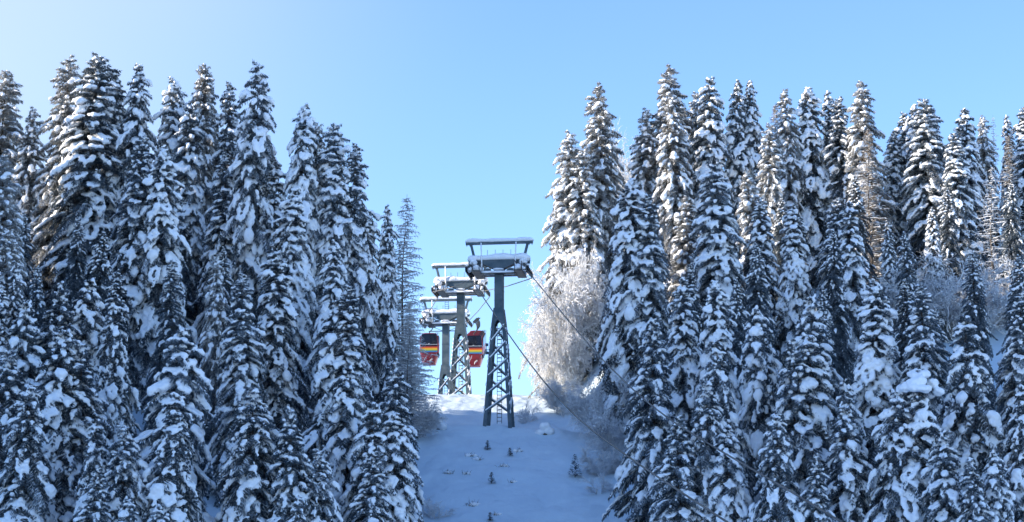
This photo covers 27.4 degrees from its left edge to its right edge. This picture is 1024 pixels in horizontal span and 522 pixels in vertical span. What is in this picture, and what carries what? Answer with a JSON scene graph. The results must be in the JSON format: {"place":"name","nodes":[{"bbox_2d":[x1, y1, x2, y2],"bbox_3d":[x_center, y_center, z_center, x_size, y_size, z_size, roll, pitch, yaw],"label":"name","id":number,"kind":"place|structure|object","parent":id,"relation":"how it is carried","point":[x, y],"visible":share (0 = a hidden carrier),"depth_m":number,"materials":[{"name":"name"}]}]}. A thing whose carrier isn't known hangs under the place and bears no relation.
{"place":"outdoors","nodes":[
{"label":"outdoors","id":0,"kind":"place"},
{"bbox_2d":[0,0,1023,395],"label":"sky","id":1,"kind":"structure","parent":0,"point":[462,110],"materials":[{"name":"blue"}]},
{"bbox_2d":[131,279,1011,521],"bbox_3d":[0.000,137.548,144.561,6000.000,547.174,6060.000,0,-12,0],"label":"snow ground","id":2,"kind":"structure","parent":0,"point":[545,488],"depth_m":188.18,"materials":[{"name":"snow"}]},
{"bbox_2d":[0,349,26,511],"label":"snowy spruce","id":3,"kind":"object","parent":2,"relation":"on","point":[8,393],"visible":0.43,"depth_m":157.69,"materials":[{"name":"white plant"}]},
{"bbox_2d":[0,150,29,301],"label":"snowy spruce","id":4,"kind":"object","parent":2,"relation":"on","point":[8,189],"visible":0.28,"depth_m":184.13,"materials":[{"name":"white plant"}]},
{"bbox_2d":[0,70,42,288],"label":"snowy spruce","id":5,"kind":"object","parent":2,"relation":"on","point":[13,130],"visible":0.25,"depth_m":214.35,"materials":[{"name":"white plant"}]},
{"bbox_2d":[0,300,50,433],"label":"snowy spruce","id":6,"kind":"object","parent":2,"relation":"on","point":[28,362],"visible":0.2,"depth_m":164.93,"materials":[{"name":"white plant"}]},
{"bbox_2d":[0,383,56,521],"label":"snowy spruce","id":7,"kind":"object","parent":2,"relation":"on","point":[26,480],"visible":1,"depth_m":151.41,"materials":[{"name":"white plant"}]},
{"bbox_2d":[9,107,49,297],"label":"snowy spruce","id":8,"kind":"object","parent":2,"relation":"on","point":[31,157],"visible":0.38,"depth_m":212.51,"materials":[{"name":"white plant"}]},
{"bbox_2d":[27,54,83,311],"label":"snowy spruce","id":9,"kind":"object","parent":2,"relation":"on","point":[57,116],"visible":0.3,"depth_m":212.38,"materials":[{"name":"white plant"}]},
{"bbox_2d":[33,329,93,521],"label":"snowy spruce","id":10,"kind":"object","parent":2,"relation":"on","point":[56,400],"visible":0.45,"depth_m":157.04,"materials":[{"name":"white plant"}]},
{"bbox_2d":[33,280,93,402],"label":"snowy spruce","id":11,"kind":"object","parent":2,"relation":"on","point":[57,323],"visible":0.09,"depth_m":169.50,"materials":[{"name":"white plant"}]},
{"bbox_2d":[30,51,130,329],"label":"snowy spruce","id":12,"kind":"object","parent":2,"relation":"on","point":[88,128],"visible":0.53,"depth_m":208.75,"materials":[{"name":"white plant"}]},
{"bbox_2d":[48,340,115,521],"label":"snowy spruce","id":13,"kind":"object","parent":2,"relation":"on","point":[72,469],"visible":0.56,"depth_m":157.86,"materials":[{"name":"white plant"}]},
{"bbox_2d":[66,278,105,405],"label":"snowy spruce","id":14,"kind":"object","parent":2,"relation":"on","point":[90,304],"visible":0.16,"depth_m":170.18,"materials":[{"name":"white plant"}]},
{"bbox_2d":[73,415,114,521],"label":"snowy spruce","id":15,"kind":"object","parent":2,"relation":"on","point":[94,460],"visible":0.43,"depth_m":151.60,"materials":[{"name":"white plant"}]},
{"bbox_2d":[91,295,140,496],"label":"snowy spruce","id":16,"kind":"object","parent":2,"relation":"on","point":[121,398],"visible":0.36,"depth_m":166.75,"materials":[{"name":"white plant"}]},
{"bbox_2d":[97,425,148,521],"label":"snowy spruce","id":17,"kind":"object","parent":2,"relation":"on","point":[124,482],"visible":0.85,"depth_m":150.05,"materials":[{"name":"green plant"}]},
{"bbox_2d":[104,63,158,314],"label":"snowy spruce","id":18,"kind":"object","parent":2,"relation":"on","point":[134,128],"visible":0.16,"depth_m":211.30,"materials":[{"name":"white plant"}]},
{"bbox_2d":[106,135,160,401],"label":"snowy spruce","id":19,"kind":"object","parent":2,"relation":"on","point":[128,256],"visible":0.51,"depth_m":194.31,"materials":[{"name":"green plant"}]},
{"bbox_2d":[126,148,197,409],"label":"snowy spruce","id":20,"kind":"object","parent":2,"relation":"on","point":[160,247],"visible":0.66,"depth_m":193.32,"materials":[{"name":"white plant"}]},
{"bbox_2d":[141,259,191,440],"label":"snowy spruce","id":21,"kind":"object","parent":2,"relation":"on","point":[169,325],"visible":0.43,"depth_m":183.54,"materials":[{"name":"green plant"}]},
{"bbox_2d":[134,391,205,521],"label":"snowy spruce","id":22,"kind":"object","parent":2,"relation":"on","point":[179,501],"visible":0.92,"depth_m":149.94,"materials":[{"name":"white plant"}]},
{"bbox_2d":[152,76,189,182],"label":"snowy spruce","id":23,"kind":"object","parent":2,"relation":"on","point":[174,112],"visible":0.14,"depth_m":214.45,"materials":[{"name":"white plant"}]},
{"bbox_2d":[125,326,222,521],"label":"snowy spruce","id":24,"kind":"object","parent":2,"relation":"on","point":[181,372],"visible":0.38,"depth_m":156.68,"materials":[{"name":"white plant"}]},
{"bbox_2d":[170,104,213,325],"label":"snowy spruce","id":25,"kind":"object","parent":2,"relation":"on","point":[188,158],"visible":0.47,"depth_m":208.88,"materials":[{"name":"white plant"}]},
{"bbox_2d":[172,63,220,359],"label":"snowy spruce","id":26,"kind":"object","parent":2,"relation":"on","point":[197,97],"visible":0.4,"depth_m":211.11,"materials":[{"name":"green plant"}]},
{"bbox_2d":[193,254,230,478],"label":"snowy spruce","id":27,"kind":"object","parent":2,"relation":"on","point":[204,341],"visible":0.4,"depth_m":178.15,"materials":[{"name":"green plant"}]},
{"bbox_2d":[190,150,239,367],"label":"snowy spruce","id":28,"kind":"object","parent":2,"relation":"on","point":[214,243],"visible":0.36,"depth_m":204.23,"materials":[{"name":"white plant"}]},
{"bbox_2d":[196,81,242,319],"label":"snowy spruce","id":29,"kind":"object","parent":2,"relation":"on","point":[227,136],"visible":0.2,"depth_m":211.69,"materials":[{"name":"white plant"}]},
{"bbox_2d":[202,271,285,508],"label":"snowy spruce","id":30,"kind":"object","parent":2,"relation":"on","point":[238,374],"visible":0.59,"depth_m":172.42,"materials":[{"name":"white plant"}]},
{"bbox_2d":[210,384,283,521],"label":"snowy spruce","id":31,"kind":"object","parent":2,"relation":"on","point":[246,465],"visible":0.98,"depth_m":153.14,"materials":[{"name":"white plant"}]},
{"bbox_2d":[223,60,278,361],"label":"snowy spruce","id":32,"kind":"object","parent":2,"relation":"on","point":[255,145],"visible":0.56,"depth_m":203.65,"materials":[{"name":"white plant"}]},
{"bbox_2d":[252,247,312,494],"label":"snowy spruce","id":33,"kind":"object","parent":2,"relation":"on","point":[275,323],"visible":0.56,"depth_m":177.17,"materials":[{"name":"white plant"}]},
{"bbox_2d":[260,188,315,426],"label":"snowy spruce","id":34,"kind":"object","parent":2,"relation":"on","point":[292,255],"visible":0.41,"depth_m":196.94,"materials":[{"name":"white plant"}]},
{"bbox_2d":[262,406,326,521],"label":"snowy spruce","id":35,"kind":"object","parent":2,"relation":"on","point":[284,496],"visible":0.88,"depth_m":152.56,"materials":[{"name":"white plant"}]},
{"bbox_2d":[278,103,323,340],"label":"snowy spruce","id":36,"kind":"object","parent":2,"relation":"on","point":[302,157],"visible":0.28,"depth_m":204.25,"materials":[{"name":"white plant"}]},
{"bbox_2d":[302,449,342,521],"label":"snowy spruce","id":37,"kind":"object","parent":2,"relation":"on","point":[330,503],"visible":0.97,"depth_m":152.72,"materials":[{"name":"white plant"}]},
{"bbox_2d":[303,239,347,425],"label":"snowy spruce","id":38,"kind":"object","parent":2,"relation":"on","point":[334,282],"visible":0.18,"depth_m":187.75,"materials":[{"name":"white plant"}]},
{"bbox_2d":[294,297,373,474],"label":"snowy spruce","id":39,"kind":"object","parent":2,"relation":"on","point":[313,437],"visible":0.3,"depth_m":173.35,"materials":[{"name":"white plant"}]},
{"bbox_2d":[309,123,362,345],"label":"snowy spruce","id":40,"kind":"object","parent":2,"relation":"on","point":[335,144],"visible":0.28,"depth_m":204.76,"materials":[{"name":"white plant"}]},
{"bbox_2d":[300,283,372,469],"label":"snowy spruce","id":41,"kind":"object","parent":2,"relation":"on","point":[356,340],"visible":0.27,"depth_m":174.29,"materials":[{"name":"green plant"}]},
{"bbox_2d":[311,365,366,520],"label":"snowy spruce","id":42,"kind":"object","parent":2,"relation":"on","point":[337,449],"visible":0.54,"depth_m":160.75,"materials":[{"name":"white plant"}]},
{"bbox_2d":[335,142,382,399],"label":"snowy spruce","id":43,"kind":"object","parent":2,"relation":"on","point":[359,274],"visible":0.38,"depth_m":203.91,"materials":[{"name":"white plant"}]},
{"bbox_2d":[337,399,395,521],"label":"snowy spruce","id":44,"kind":"object","parent":2,"relation":"on","point":[375,440],"visible":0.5,"depth_m":156.78,"materials":[{"name":"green plant"}]},
{"bbox_2d":[352,210,386,413],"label":"snowy spruce","id":45,"kind":"object","parent":2,"relation":"on","point":[370,329],"visible":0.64,"depth_m":202.31,"materials":[{"name":"white plant"}]},
{"bbox_2d":[347,451,392,521],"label":"snowy spruce","id":46,"kind":"object","parent":2,"relation":"on","point":[370,508],"visible":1,"depth_m":153.98,"materials":[{"name":"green plant"}]},
{"bbox_2d":[370,205,405,416],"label":"snowy spruce","id":47,"kind":"object","parent":2,"relation":"on","point":[388,301],"visible":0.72,"depth_m":202.99,"materials":[{"name":"white plant"}]},
{"bbox_2d":[365,411,423,521],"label":"snowy spruce","id":48,"kind":"object","parent":2,"relation":"on","point":[403,509],"visible":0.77,"depth_m":156.85,"materials":[{"name":"white plant"}]},
{"bbox_2d":[373,357,424,521],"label":"snowy spruce","id":49,"kind":"object","parent":2,"relation":"on","point":[391,403],"visible":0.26,"depth_m":166.34,"materials":[{"name":"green plant"}]},
{"bbox_2d":[386,198,441,409],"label":"frosted larch","id":50,"kind":"object","parent":2,"relation":"on","point":[399,268],"visible":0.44,"depth_m":206.62,"materials":[{"name":"grey plant"}]},
{"bbox_2d":[419,296,472,394],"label":"cableway tower","id":51,"kind":"structure","parent":2,"relation":"on","point":[448,317],"depth_m":263.60,"materials":[{"name":"metal"}]},
{"bbox_2d":[431,262,489,394],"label":"cableway tower","id":52,"kind":"structure","parent":2,"relation":"on","point":[461,292],"depth_m":235.49,"materials":[{"name":"metal"}]},
{"bbox_2d":[465,237,533,427],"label":"cableway tower","id":53,"kind":"structure","parent":2,"relation":"on","point":[499,264],"depth_m":203.13,"materials":[{"name":"metal"}]},
{"bbox_2d":[520,299,593,403],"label":"frosted tree","id":54,"kind":"object","parent":2,"relation":"on","point":[561,373],"visible":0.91,"depth_m":223.62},
{"bbox_2d":[518,130,608,384],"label":"snowy spruce","id":55,"kind":"object","parent":2,"relation":"on","point":[569,150],"visible":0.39,"depth_m":232.22,"materials":[{"name":"white plant"}]},
{"bbox_2d":[517,238,615,390],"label":"frosted tree","id":56,"kind":"object","parent":2,"relation":"on","point":[573,294],"visible":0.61,"depth_m":225.90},
{"bbox_2d":[550,149,608,373],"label":"snowy spruce","id":57,"kind":"object","parent":2,"relation":"on","point":[590,226],"visible":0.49,"depth_m":230.59,"materials":[{"name":"white plant"}]},
{"bbox_2d":[557,370,634,431],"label":"frosted shrub","id":58,"kind":"object","parent":2,"relation":"on","point":[579,406],"visible":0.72,"depth_m":197.22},
{"bbox_2d":[575,81,625,310],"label":"snowy spruce","id":59,"kind":"object","parent":2,"relation":"on","point":[598,142],"visible":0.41,"depth_m":235.40,"materials":[{"name":"white plant"}]},
{"bbox_2d":[588,178,666,437],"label":"snowy spruce","id":60,"kind":"object","parent":2,"relation":"on","point":[631,201],"visible":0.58,"depth_m":200.32,"materials":[{"name":"white plant"}]},
{"bbox_2d":[599,193,673,431],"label":"snowy spruce","id":61,"kind":"object","parent":2,"relation":"on","point":[656,304],"visible":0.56,"depth_m":199.39,"materials":[{"name":"white plant"}]},
{"bbox_2d":[601,318,681,521],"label":"snowy spruce","id":62,"kind":"object","parent":2,"relation":"on","point":[644,422],"visible":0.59,"depth_m":169.86,"materials":[{"name":"white plant"}]},
{"bbox_2d":[621,108,661,250],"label":"snowy spruce","id":63,"kind":"object","parent":2,"relation":"on","point":[644,148],"visible":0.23,"depth_m":236.57,"materials":[{"name":"white plant"}]},
{"bbox_2d":[645,64,699,237],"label":"snowy spruce","id":64,"kind":"object","parent":2,"relation":"on","point":[664,90],"visible":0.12,"depth_m":238.42,"materials":[{"name":"white plant"}]},
{"bbox_2d":[652,93,701,306],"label":"snowy spruce","id":65,"kind":"object","parent":2,"relation":"on","point":[671,187],"visible":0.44,"depth_m":232.16,"materials":[{"name":"white plant"}]},
{"bbox_2d":[645,415,711,521],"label":"snowy spruce","id":66,"kind":"object","parent":2,"relation":"on","point":[671,502],"visible":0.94,"depth_m":156.45,"materials":[{"name":"white plant"}]},
{"bbox_2d":[664,276,702,445],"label":"snowy spruce","id":67,"kind":"object","parent":2,"relation":"on","point":[681,339],"visible":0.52,"depth_m":177.04,"materials":[{"name":"white plant"}]},
{"bbox_2d":[666,195,705,350],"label":"snowy spruce","id":68,"kind":"object","parent":2,"relation":"on","point":[684,250],"visible":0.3,"depth_m":212.38,"materials":[{"name":"white plant"}]},
{"bbox_2d":[676,378,735,521],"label":"snowy spruce","id":69,"kind":"object","parent":2,"relation":"on","point":[705,455],"visible":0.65,"depth_m":157.78,"materials":[{"name":"white plant"}]},
{"bbox_2d":[684,76,739,304],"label":"snowy spruce","id":70,"kind":"object","parent":2,"relation":"on","point":[712,148],"visible":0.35,"depth_m":236.24,"materials":[{"name":"white plant"}]},
{"bbox_2d":[688,162,748,348],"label":"snowy spruce","id":71,"kind":"object","parent":2,"relation":"on","point":[716,259],"visible":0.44,"depth_m":203.93,"materials":[{"name":"white plant"}]},
{"bbox_2d":[693,280,748,460],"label":"snowy spruce","id":72,"kind":"object","parent":2,"relation":"on","point":[716,329],"visible":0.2,"depth_m":174.77,"materials":[{"name":"white plant"}]},
{"bbox_2d":[700,341,755,521],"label":"snowy spruce","id":73,"kind":"object","parent":2,"relation":"on","point":[723,394],"visible":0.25,"depth_m":164.44,"materials":[{"name":"white plant"}]},
{"bbox_2d":[700,424,756,521],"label":"snowy spruce","id":74,"kind":"object","parent":2,"relation":"on","point":[731,500],"visible":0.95,"depth_m":154.78,"materials":[{"name":"white plant"}]},
{"bbox_2d":[725,79,757,279],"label":"snowy spruce","id":75,"kind":"object","parent":2,"relation":"on","point":[736,139],"visible":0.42,"depth_m":237.63,"materials":[{"name":"white plant"}]},
{"bbox_2d":[737,305,782,513],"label":"snowy spruce","id":76,"kind":"object","parent":2,"relation":"on","point":[760,385],"visible":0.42,"depth_m":168.18,"materials":[{"name":"white plant"}]},
{"bbox_2d":[742,242,780,398],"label":"snowy spruce","id":77,"kind":"object","parent":2,"relation":"on","point":[756,269],"visible":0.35,"depth_m":196.46,"materials":[{"name":"white plant"}]},
{"bbox_2d":[745,197,784,366],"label":"snowy spruce","id":78,"kind":"object","parent":2,"relation":"on","point":[760,227],"visible":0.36,"depth_m":204.97,"materials":[{"name":"white plant"}]},
{"bbox_2d":[747,410,804,521],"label":"snowy spruce","id":79,"kind":"object","parent":2,"relation":"on","point":[777,506],"visible":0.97,"depth_m":151.75,"materials":[{"name":"white plant"}]},
{"bbox_2d":[752,122,808,295],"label":"snowy spruce","id":80,"kind":"object","parent":2,"relation":"on","point":[770,186],"visible":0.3,"depth_m":230.09,"materials":[{"name":"white plant"}]},
{"bbox_2d":[768,203,816,386],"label":"snowy spruce","id":81,"kind":"object","parent":2,"relation":"on","point":[795,287],"visible":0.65,"depth_m":203.17,"materials":[{"name":"white plant"}]},
{"bbox_2d":[751,336,833,516],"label":"snowy spruce","id":82,"kind":"object","parent":2,"relation":"on","point":[788,388],"visible":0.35,"depth_m":162.61,"materials":[{"name":"white plant"}]},
{"bbox_2d":[775,89,819,282],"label":"snowy spruce","id":83,"kind":"object","parent":2,"relation":"on","point":[786,140],"visible":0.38,"depth_m":236.99,"materials":[{"name":"white plant"}]},
{"bbox_2d":[772,332,838,510],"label":"snowy spruce","id":84,"kind":"object","parent":2,"relation":"on","point":[823,409],"visible":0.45,"depth_m":162.68,"materials":[{"name":"white plant"}]},
{"bbox_2d":[793,87,836,288],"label":"snowy spruce","id":85,"kind":"object","parent":2,"relation":"on","point":[811,158],"visible":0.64,"depth_m":236.79,"materials":[{"name":"white plant"}]},
{"bbox_2d":[790,294,848,447],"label":"snowy spruce","id":86,"kind":"object","parent":2,"relation":"on","point":[807,320],"visible":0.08,"depth_m":168.98,"materials":[{"name":"white plant"}]},
{"bbox_2d":[819,229,855,397],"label":"snowy spruce","id":87,"kind":"object","parent":2,"relation":"on","point":[840,329],"visible":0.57,"depth_m":195.76,"materials":[{"name":"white plant"}]},
{"bbox_2d":[820,96,858,241],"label":"snowy spruce","id":88,"kind":"object","parent":2,"relation":"on","point":[837,149],"visible":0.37,"depth_m":236.82,"materials":[{"name":"white plant"}]},
{"bbox_2d":[820,405,880,521],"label":"snowy spruce","id":89,"kind":"object","parent":2,"relation":"on","point":[847,485],"visible":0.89,"depth_m":154.32,"materials":[{"name":"white plant"}]},
{"bbox_2d":[836,201,879,378],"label":"snowy spruce","id":90,"kind":"object","parent":2,"relation":"on","point":[859,278],"visible":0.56,"depth_m":202.42,"materials":[{"name":"white plant"}]},
{"bbox_2d":[844,80,904,284],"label":"snowy spruce","id":91,"kind":"object","parent":2,"relation":"on","point":[854,138],"visible":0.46,"depth_m":234.66,"materials":[{"name":"white plant"}]},
{"bbox_2d":[849,278,908,502],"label":"snowy spruce","id":92,"kind":"object","parent":2,"relation":"on","point":[877,373],"visible":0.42,"depth_m":164.12,"materials":[{"name":"white plant"}]},
{"bbox_2d":[862,388,929,521],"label":"snowy spruce","id":93,"kind":"object","parent":2,"relation":"on","point":[896,442],"visible":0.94,"depth_m":152.48,"materials":[{"name":"white plant"}]},
{"bbox_2d":[894,99,945,286],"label":"snowy spruce","id":94,"kind":"object","parent":2,"relation":"on","point":[926,146],"visible":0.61,"depth_m":233.20,"materials":[{"name":"white plant"}]},
{"bbox_2d":[896,282,955,442],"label":"snowy spruce","id":95,"kind":"object","parent":2,"relation":"on","point":[921,352],"visible":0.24,"depth_m":162.96,"materials":[{"name":"white plant"}]},
{"bbox_2d":[895,367,960,521],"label":"snowy spruce","id":96,"kind":"object","parent":2,"relation":"on","point":[923,416],"visible":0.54,"depth_m":153.00,"materials":[{"name":"white plant"}]},
{"bbox_2d":[872,247,1007,339],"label":"frosted shrub","id":97,"kind":"object","parent":2,"relation":"on","point":[951,291],"visible":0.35,"depth_m":205.07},
{"bbox_2d":[919,429,965,521],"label":"snowy spruce","id":98,"kind":"object","parent":2,"relation":"on","point":[943,482],"visible":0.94,"depth_m":149.45,"materials":[{"name":"white plant"}]},
{"bbox_2d":[936,133,988,290],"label":"snowy spruce","id":99,"kind":"object","parent":2,"relation":"on","point":[956,174],"visible":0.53,"depth_m":227.69,"materials":[{"name":"white plant"}]},
{"bbox_2d":[912,249,1023,329],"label":"frosted shrub","id":100,"kind":"object","parent":2,"relation":"on","point":[996,302],"visible":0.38,"depth_m":207.81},
{"bbox_2d":[948,107,996,279],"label":"snowy spruce","id":101,"kind":"object","parent":2,"relation":"on","point":[975,181],"visible":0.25,"depth_m":235.60,"materials":[{"name":"white plant"}]},
{"bbox_2d":[940,313,1007,519],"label":"snowy spruce","id":102,"kind":"object","parent":2,"relation":"on","point":[967,417],"visible":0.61,"depth_m":158.43,"materials":[{"name":"white plant"}]},
{"bbox_2d":[955,251,999,409],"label":"snowy spruce","id":103,"kind":"object","parent":2,"relation":"on","point":[977,303],"visible":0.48,"depth_m":186.66,"materials":[{"name":"white plant"}]},
{"bbox_2d":[982,450,1017,521],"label":"snowy spruce","id":104,"kind":"object","parent":2,"relation":"on","point":[1001,504],"visible":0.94,"depth_m":147.99,"materials":[{"name":"white plant"}]},
{"bbox_2d":[991,291,1023,470],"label":"snowy spruce","id":105,"kind":"object","parent":2,"relation":"on","point":[1011,376],"visible":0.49,"depth_m":159.62,"materials":[{"name":"white plant"}]},
{"bbox_2d":[1003,382,1023,521],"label":"snowy spruce","id":106,"kind":"object","parent":2,"relation":"on","point":[1014,474],"visible":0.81,"depth_m":152.40,"materials":[{"name":"white plant"}]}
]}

